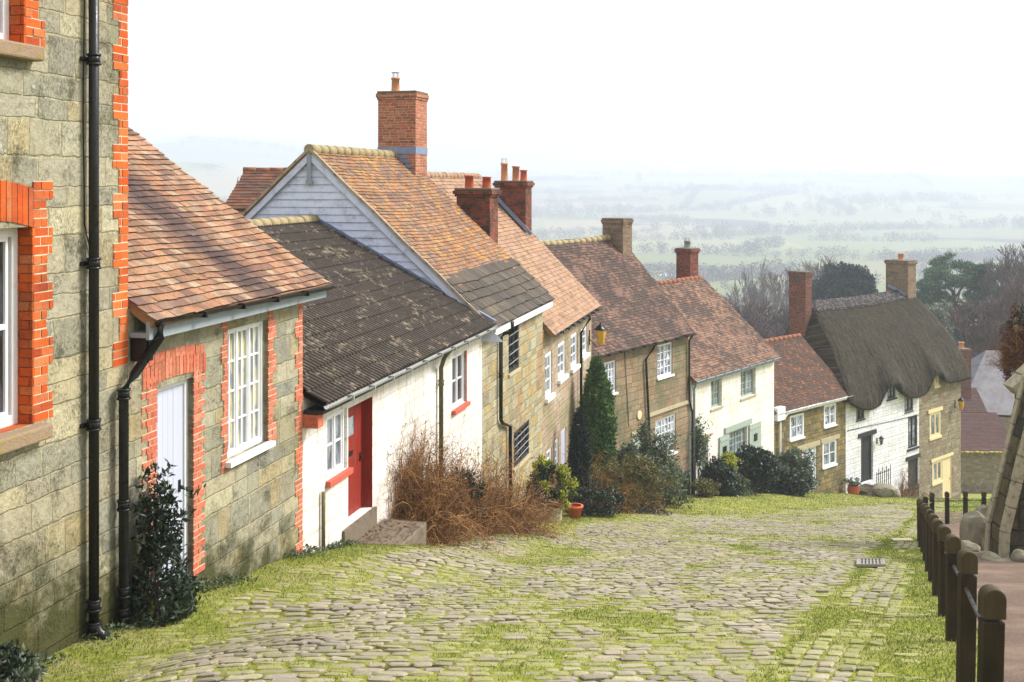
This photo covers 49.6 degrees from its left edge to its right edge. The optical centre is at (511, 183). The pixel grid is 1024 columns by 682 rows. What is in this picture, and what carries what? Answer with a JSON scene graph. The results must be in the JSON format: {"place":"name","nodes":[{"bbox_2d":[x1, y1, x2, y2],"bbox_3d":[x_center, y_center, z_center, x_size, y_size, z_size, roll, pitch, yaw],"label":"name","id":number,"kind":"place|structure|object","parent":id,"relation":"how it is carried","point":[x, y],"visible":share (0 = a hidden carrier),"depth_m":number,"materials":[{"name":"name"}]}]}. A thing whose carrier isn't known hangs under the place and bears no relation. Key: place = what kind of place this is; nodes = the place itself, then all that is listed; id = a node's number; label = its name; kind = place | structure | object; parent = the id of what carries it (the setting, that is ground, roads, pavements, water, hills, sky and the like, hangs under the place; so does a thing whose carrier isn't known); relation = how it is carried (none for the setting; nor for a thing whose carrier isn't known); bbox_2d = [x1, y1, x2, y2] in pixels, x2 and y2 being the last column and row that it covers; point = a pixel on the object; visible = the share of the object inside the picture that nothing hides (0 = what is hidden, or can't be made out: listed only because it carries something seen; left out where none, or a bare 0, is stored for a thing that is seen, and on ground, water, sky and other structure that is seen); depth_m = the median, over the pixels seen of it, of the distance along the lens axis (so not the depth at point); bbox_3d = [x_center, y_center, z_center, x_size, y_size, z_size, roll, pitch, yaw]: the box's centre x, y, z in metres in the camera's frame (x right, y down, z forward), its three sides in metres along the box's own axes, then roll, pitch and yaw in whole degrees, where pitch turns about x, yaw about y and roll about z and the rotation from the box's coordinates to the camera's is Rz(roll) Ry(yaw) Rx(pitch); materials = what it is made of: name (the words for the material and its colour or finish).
{"place":"outdoors","nodes":[
{"label":"outdoors","id":0,"kind":"place"},
{"bbox_2d":[96,502,960,681],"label":"road","id":1,"kind":"structure","parent":0,"point":[206,666],"depth_m":12.15,"materials":[{"name":"stone"}]},
{"bbox_2d":[42,141,1023,681],"bbox_3d":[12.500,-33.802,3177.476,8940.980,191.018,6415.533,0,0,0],"label":"ground","id":2,"kind":"structure","parent":0,"point":[214,167],"depth_m":45.83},
{"bbox_2d":[0,639,52,681],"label":"shrub","id":3,"kind":"object","parent":2,"relation":"on","point":[18,665],"visible":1,"depth_m":8.18,"materials":[{"name":"green plant"}]},
{"bbox_2d":[0,0,128,658],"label":"stone house","id":4,"kind":"structure","parent":2,"relation":"on","point":[64,176],"depth_m":10.61,"materials":[{"name":"beige stone"}]},
{"bbox_2d":[0,0,44,61],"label":"window","id":5,"kind":"structure","parent":4,"relation":"in","point":[8,49],"depth_m":10.01,"materials":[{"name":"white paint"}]},
{"bbox_2d":[0,228,52,454],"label":"window","id":6,"kind":"structure","parent":4,"relation":"in","point":[17,439],"depth_m":10.11,"materials":[{"name":"white paint"}]},
{"bbox_2d":[123,458,207,628],"bbox_3d":[-3.675,3.805,11.743,0.822,1.778,0.866,0,0,23],"label":"bay shrub","id":7,"kind":"object","parent":2,"relation":"on","point":[157,544],"visible":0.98,"depth_m":11.65,"materials":[{"name":"green plant"}]},
{"bbox_2d":[33,539,362,669],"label":"wall weeds","id":8,"kind":"object","parent":2,"relation":"on","point":[222,581],"depth_m":13.10,"materials":[{"name":"green plant"}]},
{"bbox_2d":[117,127,334,627],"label":"cottage","id":9,"kind":"structure","parent":2,"relation":"on","point":[210,391],"depth_m":13.83,"materials":[{"name":"stone"}]},
{"bbox_2d":[157,384,183,575],"bbox_3d":[-3.896,3.450,12.575,0.119,2.252,0.634,0,0,14],"label":"door","id":10,"kind":"structure","parent":9,"relation":"in","point":[169,400],"depth_m":12.67,"materials":[{"name":"white paint"}]},
{"bbox_2d":[225,321,275,467],"bbox_3d":[-3.406,2.659,14.240,0.220,1.688,1.214,0,0,14],"label":"window","id":11,"kind":"structure","parent":9,"relation":"in","point":[245,343],"depth_m":14.37,"materials":[{"name":"white paint"}]},
{"bbox_2d":[226,167,286,213],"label":"cottage","id":12,"kind":"structure","parent":2,"relation":"on","point":[253,184],"depth_m":36.85,"materials":[{"name":"brown tile"}]},
{"bbox_2d":[248,215,500,553],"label":"cottage","id":13,"kind":"structure","parent":2,"relation":"on","point":[382,333],"depth_m":19.93,"materials":[{"name":"white brick"}]},
{"bbox_2d":[326,409,352,487],"bbox_3d":[-2.693,4.031,17.029,0.190,1.046,0.892,0,0,14],"label":"window","id":14,"kind":"structure","parent":13,"relation":"in","point":[335,422],"depth_m":17.04,"materials":[{"name":"white paint"}]},
{"bbox_2d":[348,402,362,516],"bbox_3d":[-2.600,4.481,17.965,0.119,1.779,0.895,0,0,14],"label":"door","id":15,"kind":"structure","parent":13,"relation":"in","point":[355,456],"depth_m":18.15,"materials":[{"name":"red paint"}]},
{"bbox_2d":[451,352,470,414],"bbox_3d":[-1.114,4.156,23.226,0.200,1.169,1.098,0,0,14],"label":"window","id":16,"kind":"structure","parent":13,"relation":"in","point":[458,360],"depth_m":23.41,"materials":[{"name":"white paint"}]},
{"bbox_2d":[353,519,425,544],"bbox_3d":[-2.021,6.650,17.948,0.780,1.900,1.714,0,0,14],"label":"door platform","id":17,"kind":"structure","parent":2,"relation":"on","point":[418,536],"depth_m":18.15,"materials":[{"name":"concrete"}]},
{"bbox_2d":[241,72,554,515],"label":"stone house","id":18,"kind":"structure","parent":2,"relation":"on","point":[389,199],"depth_m":27.43,"materials":[{"name":"tile"}]},
{"bbox_2d":[508,325,520,377],"bbox_3d":[0.030,4.143,27.757,0.130,1.244,1.168,0,0,14],"label":"window","id":19,"kind":"structure","parent":18,"relation":"in","point":[513,338],"depth_m":27.90,"materials":[{"name":"black glass"}]},
{"bbox_2d":[513,421,530,472],"bbox_3d":[0.233,6.739,28.553,0.130,0.970,1.782,0,0,14],"label":"window","id":20,"kind":"structure","parent":18,"relation":"in","point":[521,439],"depth_m":28.60,"materials":[{"name":"black glass"}]},
{"bbox_2d":[375,381,523,555],"bbox_3d":[-0.809,5.448,19.973,2.290,3.766,4.651,0,0,14],"label":"shrub","id":21,"kind":"object","parent":2,"relation":"on","point":[424,503],"visible":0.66,"depth_m":19.70,"materials":[{"name":"brown plant"}]},
{"bbox_2d":[415,419,578,542],"bbox_3d":[-0.325,6.003,20.894,2.881,2.914,4.167,0,0,17],"label":"shrub","id":22,"kind":"object","parent":2,"relation":"on","point":[476,491],"visible":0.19,"depth_m":21.04,"materials":[{"name":"brown plant"}]},
{"bbox_2d":[427,159,602,509],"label":"stone house","id":23,"kind":"structure","parent":2,"relation":"on","point":[500,213],"depth_m":34.87,"materials":[{"name":"tile"}]},
{"bbox_2d":[545,351,555,402],"bbox_3d":[1.055,5.511,31.712,0.190,1.364,1.072,0,0,14],"label":"window","id":24,"kind":"structure","parent":23,"relation":"in","point":[547,356],"depth_m":31.88,"materials":[{"name":"white paint"}]},
{"bbox_2d":[558,341,568,384],"bbox_3d":[1.509,5.380,33.500,0.190,1.176,1.254,0,0,14],"label":"window","id":25,"kind":"structure","parent":23,"relation":"in","point":[561,345],"depth_m":33.66,"materials":[{"name":"white paint"}]},
{"bbox_2d":[570,332,580,373],"bbox_3d":[1.986,5.380,35.380,0.190,1.181,1.224,0,0,14],"label":"window","id":26,"kind":"structure","parent":23,"relation":"in","point":[573,337],"depth_m":35.44,"materials":[{"name":"white paint"}]},
{"bbox_2d":[589,323,607,346],"bbox_3d":[2.944,5.184,37.943,0.525,0.836,0.397,0,0,45],"label":"wall lantern","id":27,"kind":"object","parent":23,"relation":"attached to","point":[600,329],"depth_m":37.84,"materials":[{"name":"glass"}]},
{"bbox_2d":[445,416,584,543],"bbox_3d":[-0.030,6.210,22.448,3.103,2.934,4.247,0,0,0],"label":"shrub","id":28,"kind":"object","parent":2,"relation":"on","point":[533,519],"visible":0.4,"depth_m":22.17,"materials":[{"name":"brown plant"}]},
{"bbox_2d":[42,492,1009,681],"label":"grass","id":29,"kind":"structure","parent":2,"relation":"on","point":[849,612],"depth_m":11.76,"materials":[{"name":"plant"}]},
{"bbox_2d":[524,454,580,521],"bbox_3d":[0.906,7.423,26.519,1.191,1.896,1.363,0,0,-44],"label":"bush","id":30,"kind":"object","parent":2,"relation":"on","point":[546,468],"visible":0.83,"depth_m":26.34,"materials":[{"name":"green plant"}]},
{"bbox_2d":[568,503,582,518],"bbox_3d":[1.696,8.830,29.800,0.440,0.360,0.429,0,0,0],"label":"flower pot","id":31,"kind":"object","parent":2,"relation":"on","point":[575,510],"visible":0.73,"depth_m":29.67,"materials":[{"name":"ceramic"}]},
{"bbox_2d":[224,515,930,680],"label":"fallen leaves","id":32,"kind":"object","parent":2,"relation":"on","point":[439,546],"visible":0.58,"depth_m":18.16,"materials":[{"name":"plant"}]},
{"bbox_2d":[564,407,593,503],"bbox_3d":[1.989,8.141,32.596,0.813,3.199,0.820,0,0,-24],"label":"conifer","id":33,"kind":"object","parent":2,"relation":"on","point":[579,451],"visible":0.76,"depth_m":32.43,"materials":[{"name":"green plant"}]},
{"bbox_2d":[154,134,1023,314],"bbox_3d":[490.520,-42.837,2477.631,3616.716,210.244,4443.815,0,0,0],"label":"hedgerows","id":34,"kind":"object","parent":2,"relation":"on","point":[717,274],"visible":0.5,"depth_m":1466.26,"materials":[{"name":"plant"}]},
{"bbox_2d":[565,477,629,517],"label":"bush","id":35,"kind":"object","parent":2,"relation":"on","point":[590,493],"visible":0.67,"depth_m":30.89,"materials":[{"name":"green plant"}]},
{"bbox_2d":[578,353,618,487],"bbox_3d":[2.653,7.945,35.230,1.406,5.150,1.492,0,0,-33],"label":"conifer","id":36,"kind":"object","parent":2,"relation":"on","point":[597,396],"visible":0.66,"depth_m":34.85,"materials":[{"name":"green plant"}]},
{"bbox_2d":[562,499,671,514],"bbox_3d":[3.018,9.489,32.506,3.343,0.668,1.580,0,0,0],"label":"ivy patch","id":37,"kind":"object","parent":2,"relation":"on","point":[651,509],"visible":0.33,"depth_m":32.22,"materials":[{"name":"green plant"}]},
{"bbox_2d":[541,218,696,494],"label":"stone house","id":38,"kind":"structure","parent":2,"relation":"on","point":[643,350],"depth_m":43.23,"materials":[{"name":"tile"}]},
{"bbox_2d":[603,360,618,394],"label":"window","id":39,"kind":"structure","parent":38,"relation":"in","point":[610,366],"depth_m":40.08,"materials":[{"name":"white paint"}]},
{"bbox_2d":[657,342,674,380],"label":"window","id":40,"kind":"structure","parent":38,"relation":"in","point":[664,351],"depth_m":43.34,"materials":[{"name":"white paint"}]},
{"bbox_2d":[655,414,677,454],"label":"window","id":41,"kind":"structure","parent":38,"relation":"in","point":[667,424],"depth_m":43.49,"materials":[{"name":"white paint"}]},
{"bbox_2d":[562,442,687,516],"bbox_3d":[2.560,9.038,32.687,4.745,2.830,4.980,0,0,45],"label":"shrub","id":42,"kind":"object","parent":2,"relation":"on","point":[630,503],"visible":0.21,"depth_m":32.50,"materials":[{"name":"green plant"}]},
{"bbox_2d":[588,453,678,511],"bbox_3d":[3.512,9.015,33.215,2.356,1.888,2.290,0,0,-40],"label":"bush","id":43,"kind":"object","parent":2,"relation":"on","point":[649,480],"visible":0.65,"depth_m":32.94,"materials":[{"name":"green plant"}]},
{"bbox_2d":[615,420,686,504],"bbox_3d":[4.442,9.311,36.261,2.448,2.947,2.536,0,0,0],"label":"bush","id":44,"kind":"object","parent":2,"relation":"on","point":[661,458],"visible":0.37,"depth_m":36.02,"materials":[{"name":"green plant"}]},
{"bbox_2d":[662,465,694,508],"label":"bush","id":45,"kind":"object","parent":2,"relation":"on","point":[682,497],"visible":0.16,"depth_m":37.63,"materials":[{"name":"green plant"}]},
{"bbox_2d":[690,476,721,497],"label":"bush","id":46,"kind":"object","parent":2,"relation":"on","point":[706,487],"visible":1,"depth_m":43.06,"materials":[{"name":"green plant"}]},
{"bbox_2d":[656,237,781,494],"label":"cottage","id":47,"kind":"structure","parent":2,"relation":"on","point":[734,356],"depth_m":49.25,"materials":[{"name":"tile"}]},
{"bbox_2d":[689,414,713,492],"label":"climbing plant","id":48,"kind":"object","parent":47,"relation":"attached to","point":[698,443],"visible":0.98,"depth_m":45.05,"materials":[{"name":"green plant"}]},
{"bbox_2d":[710,379,723,411],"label":"window","id":49,"kind":"structure","parent":47,"relation":"in","point":[715,383],"depth_m":46.85,"materials":[{"name":"glass"}]},
{"bbox_2d":[728,427,744,452],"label":"window","id":50,"kind":"structure","parent":47,"relation":"in","point":[736,438],"depth_m":48.45,"materials":[{"name":"glass"}]},
{"bbox_2d":[740,368,756,400],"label":"window","id":51,"kind":"structure","parent":47,"relation":"in","point":[747,375],"depth_m":49.28,"materials":[{"name":"glass"}]},
{"bbox_2d":[698,455,739,496],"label":"bush","id":52,"kind":"object","parent":2,"relation":"on","point":[714,469],"visible":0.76,"depth_m":44.07,"materials":[{"name":"green plant"}]},
{"bbox_2d":[719,450,743,471],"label":"bush","id":53,"kind":"object","parent":2,"relation":"on","point":[732,461],"visible":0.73,"depth_m":44.85,"materials":[{"name":"yellow plant"}]},
{"bbox_2d":[733,469,755,495],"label":"bush","id":54,"kind":"object","parent":2,"relation":"on","point":[742,484],"visible":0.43,"depth_m":45.55,"materials":[{"name":"green plant"}]},
{"bbox_2d":[716,289,777,329],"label":"bare tree","id":55,"kind":"object","parent":2,"relation":"on","point":[748,308],"visible":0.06,"depth_m":135.54,"materials":[{"name":"plant"}]},
{"bbox_2d":[731,253,770,307],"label":"bare tree","id":56,"kind":"object","parent":2,"relation":"on","point":[750,288],"visible":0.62,"depth_m":190.14,"materials":[{"name":"grey plant"}]},
{"bbox_2d":[730,441,780,492],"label":"bush","id":57,"kind":"object","parent":2,"relation":"on","point":[756,466],"visible":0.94,"depth_m":46.64,"materials":[{"name":"green plant"}]},
{"bbox_2d":[736,294,780,317],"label":"bare tree","id":58,"kind":"object","parent":2,"relation":"on","point":[746,301],"visible":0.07,"depth_m":155.50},
{"bbox_2d":[741,301,788,337],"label":"bare tree","id":59,"kind":"object","parent":2,"relation":"on","point":[783,321],"visible":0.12,"depth_m":134.45,"materials":[{"name":"plant"}]},
{"bbox_2d":[745,309,787,338],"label":"bare tree","id":60,"kind":"object","parent":2,"relation":"on","point":[756,323],"visible":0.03,"depth_m":119.48,"materials":[{"name":"plant"}]},
{"bbox_2d":[752,267,787,314],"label":"bare tree","id":61,"kind":"object","parent":2,"relation":"on","point":[760,297],"visible":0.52,"depth_m":184.35,"materials":[{"name":"grey plant"}]},
{"bbox_2d":[762,271,788,317],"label":"bare tree","id":62,"kind":"object","parent":2,"relation":"on","point":[785,307],"visible":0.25,"depth_m":193.50,"materials":[{"name":"plant"}]},
{"bbox_2d":[746,463,817,495],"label":"bush","id":63,"kind":"object","parent":2,"relation":"on","point":[785,490],"visible":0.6,"depth_m":47.74,"materials":[{"name":"green plant"}]},
{"bbox_2d":[765,445,821,497],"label":"bush","id":64,"kind":"object","parent":2,"relation":"on","point":[791,456],"visible":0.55,"depth_m":48.25,"materials":[{"name":"green plant"}]},
{"bbox_2d":[764,333,849,493],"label":"cottage","id":65,"kind":"structure","parent":2,"relation":"on","point":[810,394],"depth_m":54.84,"materials":[{"name":"brown stone"}]},
{"bbox_2d":[789,413,805,441],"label":"window","id":66,"kind":"structure","parent":65,"relation":"in","point":[796,421],"depth_m":53.07,"materials":[{"name":"white paint"}]},
{"bbox_2d":[822,439,837,469],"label":"window","id":67,"kind":"structure","parent":65,"relation":"in","point":[829,448],"depth_m":55.08,"materials":[{"name":"white paint"}]},
{"bbox_2d":[824,403,837,428],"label":"window","id":68,"kind":"structure","parent":65,"relation":"in","point":[829,410],"depth_m":55.12,"materials":[{"name":"white paint"}]},
{"bbox_2d":[783,258,835,295],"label":"bare tree","id":69,"kind":"object","parent":2,"relation":"on","point":[818,272],"visible":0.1,"depth_m":207.98,"materials":[{"name":"grey plant"}]},
{"bbox_2d":[794,255,841,276],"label":"bare tree","id":70,"kind":"object","parent":2,"relation":"on","point":[816,264],"visible":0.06,"depth_m":230.63,"materials":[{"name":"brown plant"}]},
{"bbox_2d":[812,260,878,299],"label":"yew tree","id":71,"kind":"object","parent":2,"relation":"on","point":[843,280],"visible":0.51,"depth_m":133.01,"materials":[{"name":"green plant"}]},
{"bbox_2d":[842,477,861,494],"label":"potted plant","id":72,"kind":"object","parent":2,"relation":"on","point":[852,487],"visible":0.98,"depth_m":55.51,"materials":[{"name":"green plant"}]},
{"bbox_2d":[856,558,885,566],"bbox_3d":[5.693,6.016,17.600,0.428,0.354,1.396,0,0,18],"label":"drain grate","id":73,"kind":"object","parent":2,"relation":"on","point":[870,562],"visible":1,"depth_m":17.40,"materials":[{"name":"metal"}]},
{"bbox_2d":[784,253,971,497],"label":"thatched cottage","id":74,"kind":"structure","parent":2,"relation":"on","point":[891,357],"depth_m":60.85,"materials":[{"name":"plant"}]},
{"bbox_2d":[861,435,869,481],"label":"door","id":75,"kind":"structure","parent":74,"relation":"in","point":[865,441],"depth_m":57.72,"materials":[{"name":"wood"}]},
{"bbox_2d":[896,463,928,498],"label":"climbing plant","id":76,"kind":"object","parent":74,"relation":"attached to","point":[913,492],"visible":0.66,"depth_m":59.68,"materials":[{"name":"plant"}]},
{"bbox_2d":[908,458,916,486],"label":"door","id":77,"kind":"structure","parent":74,"relation":"in","point":[912,463],"depth_m":61.16,"materials":[{"name":"wood"}]},
{"bbox_2d":[907,415,918,451],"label":"window","id":78,"kind":"structure","parent":74,"relation":"in","point":[912,421],"depth_m":61.01,"materials":[{"name":"black glass"}]},
{"bbox_2d":[929,411,941,440],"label":"window","id":79,"kind":"structure","parent":74,"relation":"in","point":[934,417],"depth_m":62.75,"materials":[{"name":"beige paint"}]},
{"bbox_2d":[932,459,943,486],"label":"window","id":80,"kind":"structure","parent":74,"relation":"in","point":[936,466],"depth_m":62.92,"materials":[{"name":"beige paint"}]},
{"bbox_2d":[943,457,950,497],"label":"door","id":81,"kind":"structure","parent":74,"relation":"in","point":[946,462],"depth_m":63.80,"materials":[{"name":"beige paint"}]},
{"bbox_2d":[872,483,897,496],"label":"rock","id":82,"kind":"object","parent":2,"relation":"on","point":[883,490],"visible":0.98,"depth_m":55.10,"materials":[{"name":"stone"}]},
{"bbox_2d":[859,464,916,497],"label":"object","id":83,"kind":"structure","parent":2,"relation":"on","point":[865,489],"depth_m":56.72,"materials":[{"name":"metal"}]},
{"bbox_2d":[925,509,934,571],"bbox_3d":[6.472,5.488,17.331,0.144,1.271,1.863,0,0,17],"label":"bollard","id":84,"kind":"object","parent":2,"relation":"on","point":[928,512],"visible":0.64,"depth_m":16.47,"materials":[{"name":"brown wood"}]},
{"bbox_2d":[928,513,938,581],"bbox_3d":[5.877,5.043,15.624,0.139,1.271,1.874,0,0,17],"label":"bollard","id":85,"kind":"object","parent":2,"relation":"on","point":[931,516],"visible":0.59,"depth_m":14.76,"materials":[{"name":"brown wood"}]},
{"bbox_2d":[931,518,942,595],"bbox_3d":[5.286,4.597,13.926,0.135,1.271,1.874,0,0,18],"label":"bollard","id":86,"kind":"object","parent":2,"relation":"on","point":[936,523],"visible":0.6,"depth_m":13.06,"materials":[{"name":"brown wood"}]},
{"bbox_2d":[937,524,950,615],"bbox_3d":[4.691,4.139,12.208,0.138,1.271,1.910,0,0,17],"label":"bollard","id":87,"kind":"object","parent":2,"relation":"on","point":[943,530],"visible":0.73,"depth_m":11.31,"materials":[{"name":"brown wood"}]},
{"bbox_2d":[926,299,962,342],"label":"bush","id":88,"kind":"object","parent":2,"relation":"on","point":[941,314],"visible":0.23,"depth_m":111.23,"materials":[{"name":"green plant"}]},
{"bbox_2d":[943,533,960,641],"bbox_3d":[4.088,3.680,10.459,0.133,1.270,1.910,0,0,18],"label":"bollard","id":89,"kind":"object","parent":2,"relation":"on","point":[952,545],"visible":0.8,"depth_m":9.56,"materials":[{"name":"brown wood"}]},
{"bbox_2d":[944,491,963,523],"bbox_3d":[12.452,9.254,31.109,0.784,1.271,0.131,0,0,-21],"label":"bollard","id":90,"kind":"object","parent":2,"relation":"on","point":[947,507],"visible":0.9,"depth_m":30.95,"materials":[{"name":"brown wood"}]},
{"bbox_2d":[916,251,1004,315],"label":"pine tree","id":91,"kind":"object","parent":2,"relation":"on","point":[938,272],"visible":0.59,"depth_m":130.34,"materials":[{"name":"green plant"}]},
{"bbox_2d":[952,548,977,681],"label":"bollard","id":92,"kind":"object","parent":2,"relation":"on","point":[967,564],"visible":0.98,"depth_m":7.66,"materials":[{"name":"brown wood"}]},
{"bbox_2d":[961,540,980,551],"bbox_3d":[8.325,6.741,20.195,0.389,0.414,0.544,0,0,0],"label":"rock","id":93,"kind":"object","parent":2,"relation":"on","point":[972,546],"visible":0.33,"depth_m":20.06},
{"bbox_2d":[955,323,986,358],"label":"outbuilding","id":94,"kind":"structure","parent":2,"relation":"on","point":[983,348],"depth_m":102.40,"materials":[{"name":"stone"}]},
{"bbox_2d":[958,342,986,411],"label":"outbuilding","id":95,"kind":"structure","parent":2,"relation":"on","point":[971,397],"depth_m":86.00,"materials":[{"name":"pink stone"}]},
{"bbox_2d":[959,510,985,550],"bbox_3d":[8.592,6.579,20.614,0.456,1.000,0.600,0,0,0],"label":"rock","id":96,"kind":"object","parent":2,"relation":"on","point":[972,526],"visible":0.47,"depth_m":20.41,"materials":[{"name":"stone"}]},
{"bbox_2d":[961,412,1006,493],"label":"outbuilding","id":97,"kind":"structure","parent":2,"relation":"on","point":[983,436],"depth_m":80.00,"materials":[{"name":"red stone"}]},
{"bbox_2d":[964,584,1006,681],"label":"bollard","id":98,"kind":"object","parent":2,"relation":"on","point":[990,611],"visible":1,"depth_m":5.70,"materials":[{"name":"brown wood"}]},
{"bbox_2d":[947,275,1023,357],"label":"bare tree","id":99,"kind":"object","parent":2,"relation":"on","point":[960,317],"visible":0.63,"depth_m":99.21,"materials":[{"name":"plant"}]},
{"bbox_2d":[971,350,1014,430],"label":"outbuilding","id":100,"kind":"structure","parent":2,"relation":"on","point":[997,396],"depth_m":90.07,"materials":[{"name":"grey stone"}]},
{"bbox_2d":[978,246,1023,309],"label":"bare tree","id":101,"kind":"object","parent":2,"relation":"on","point":[992,286],"visible":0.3,"depth_m":128.03,"materials":[{"name":"grey plant"}]},
{"bbox_2d":[984,308,1023,557],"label":"buttress","id":102,"kind":"structure","parent":2,"relation":"on","point":[1004,530],"depth_m":19.00,"materials":[{"name":"stone"}]},
{"bbox_2d":[977,301,1023,381],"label":"climbing plant","id":103,"kind":"object","parent":102,"relation":"attached to","point":[1012,357],"visible":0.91,"depth_m":22.92,"materials":[{"name":"brown plant"}]},
{"bbox_2d":[991,241,1023,306],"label":"bare tree","id":104,"kind":"object","parent":2,"relation":"on","point":[1017,263],"visible":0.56,"depth_m":114.73,"materials":[{"name":"grey plant"}]},
{"bbox_2d":[1010,549,1023,562],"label":"rock","id":105,"kind":"object","parent":2,"relation":"on","point":[1017,555],"visible":0.56,"depth_m":18.14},
{"bbox_2d":[128,0,1023,177],"label":"sky","id":106,"kind":"structure","parent":0,"point":[931,87],"materials":[{"name":"white"}]},
{"bbox_2d":[935,512,1023,681],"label":"path","id":107,"kind":"structure","parent":0,"point":[1006,579],"depth_m":13.05,"materials":[{"name":"concrete"}]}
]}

